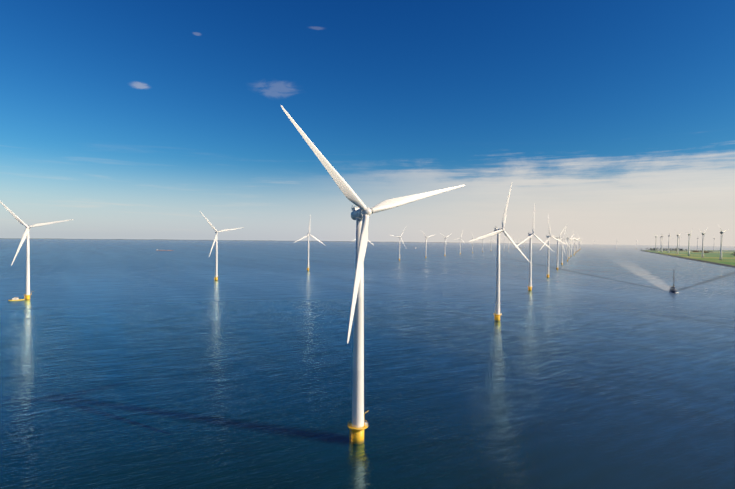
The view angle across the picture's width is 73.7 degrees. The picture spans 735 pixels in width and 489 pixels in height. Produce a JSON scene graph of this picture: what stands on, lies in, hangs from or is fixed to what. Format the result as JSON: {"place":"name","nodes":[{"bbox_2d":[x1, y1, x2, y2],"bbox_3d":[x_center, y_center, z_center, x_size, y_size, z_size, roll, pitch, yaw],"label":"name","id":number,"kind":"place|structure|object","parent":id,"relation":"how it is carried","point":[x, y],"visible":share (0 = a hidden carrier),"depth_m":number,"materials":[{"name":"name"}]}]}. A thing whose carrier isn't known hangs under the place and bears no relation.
{"place":"outdoors","nodes":[
{"label":"outdoors","id":0,"kind":"place"},
{"bbox_2d":[0,238,445,242],"bbox_3d":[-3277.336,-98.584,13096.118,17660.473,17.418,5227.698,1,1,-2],"label":"shore","id":1,"kind":"structure","parent":0,"point":[168,239],"depth_m":14468.76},
{"bbox_2d":[0,239,734,488],"bbox_3d":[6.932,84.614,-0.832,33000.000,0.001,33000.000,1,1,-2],"label":"sea","id":2,"kind":"structure","parent":0,"point":[134,364],"depth_m":322.05,"materials":[{"name":"blue liquid"}]},
{"bbox_2d":[8,297,23,300],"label":"boat","id":3,"kind":"object","parent":2,"relation":"in","point":[15,299],"visible":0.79,"depth_m":634.53,"materials":[{"name":"yellow"}]},
{"bbox_2d":[0,201,73,299],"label":"turbine","id":4,"kind":"object","parent":2,"relation":"in","point":[26,236],"visible":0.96,"depth_m":640.10,"materials":[{"name":"grey metal"}]},
{"bbox_2d":[201,213,239,280],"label":"turbine","id":5,"kind":"object","parent":2,"relation":"in","point":[216,261],"visible":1,"depth_m":964.32,"materials":[{"name":"grey metal"}]},
{"bbox_2d":[294,215,322,270],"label":"turbine","id":6,"kind":"object","parent":2,"relation":"in","point":[308,266],"visible":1,"depth_m":1293.32,"materials":[{"name":"grey metal"}]},
{"bbox_2d":[281,105,464,443],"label":"turbine","id":7,"kind":"object","parent":2,"relation":"in","point":[357,425],"visible":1,"depth_m":202.12,"materials":[{"name":"grey metal"}]},
{"bbox_2d":[391,228,405,260],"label":"turbine","id":8,"kind":"object","parent":2,"relation":"in","point":[399,243],"visible":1,"depth_m":1959.26,"materials":[{"name":"grey metal"}]},
{"bbox_2d":[469,184,532,320],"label":"turbine","id":9,"kind":"object","parent":2,"relation":"in","point":[497,232],"visible":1,"depth_m":514.41,"materials":[{"name":"grey metal"}]},
{"bbox_2d":[517,205,552,290],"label":"turbine","id":10,"kind":"object","parent":2,"relation":"in","point":[530,286],"visible":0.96,"depth_m":828.31,"materials":[{"name":"grey metal"}]},
{"bbox_2d":[540,217,566,277],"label":"turbine","id":11,"kind":"object","parent":2,"relation":"in","point":[548,237],"visible":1,"depth_m":1136.91,"materials":[{"name":"grey metal"}]},
{"bbox_2d":[549,224,566,269],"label":"turbine","id":12,"kind":"object","parent":2,"relation":"in","point":[557,237],"visible":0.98,"depth_m":1445.23,"materials":[{"name":"grey metal"}]},
{"bbox_2d":[558,226,570,264],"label":"turbine","id":13,"kind":"object","parent":2,"relation":"in","point":[562,249],"visible":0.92,"depth_m":1757.89,"materials":[{"name":"grey metal"}]},
{"bbox_2d":[566,232,575,260],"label":"turbine","id":14,"kind":"object","parent":2,"relation":"in","point":[568,238],"visible":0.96,"depth_m":2070.67,"materials":[{"name":"grey metal"}]},
{"bbox_2d":[567,233,574,258],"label":"turbine","id":15,"kind":"object","parent":2,"relation":"in","point":[569,247],"visible":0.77,"depth_m":2392.59,"materials":[{"name":"grey metal"}]},
{"bbox_2d":[664,273,680,292],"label":"fishing cutter","id":16,"kind":"object","parent":2,"relation":"in","point":[672,289],"visible":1,"depth_m":832.62,"materials":[{"name":"blue"}]},
{"bbox_2d":[0,0,734,250],"label":"sky","id":17,"kind":"structure","parent":0,"point":[120,119],"materials":[{"name":"blue"}]},
{"bbox_2d":[651,251,734,264],"bbox_3d":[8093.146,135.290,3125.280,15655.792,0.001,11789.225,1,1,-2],"label":"grass","id":18,"kind":"structure","parent":0,"point":[728,257],"depth_m":3225.81,"materials":[{"name":"green plant"}]},
{"bbox_2d":[640,250,734,267],"bbox_3d":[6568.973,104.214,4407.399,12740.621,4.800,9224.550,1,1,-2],"label":"shore","id":19,"kind":"structure","parent":18,"relation":"on","point":[716,263],"depth_m":2752.02,"materials":[{"name":"green plant"}]},
{"bbox_2d":[687,231,691,255],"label":"wind turbine","id":20,"kind":"object","parent":18,"relation":"on","point":[688,245],"visible":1,"depth_m":3151.38,"materials":[{"name":"grey metal"}]},
{"bbox_2d":[701,227,707,257],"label":"wind turbine","id":21,"kind":"object","parent":18,"relation":"on","point":[702,255],"visible":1,"depth_m":2797.21,"materials":[{"name":"grey metal"}]},
{"bbox_2d":[719,226,726,259],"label":"wind turbine","id":22,"kind":"object","parent":18,"relation":"on","point":[721,244],"visible":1,"depth_m":2415.82,"materials":[{"name":"grey metal"}]}
]}

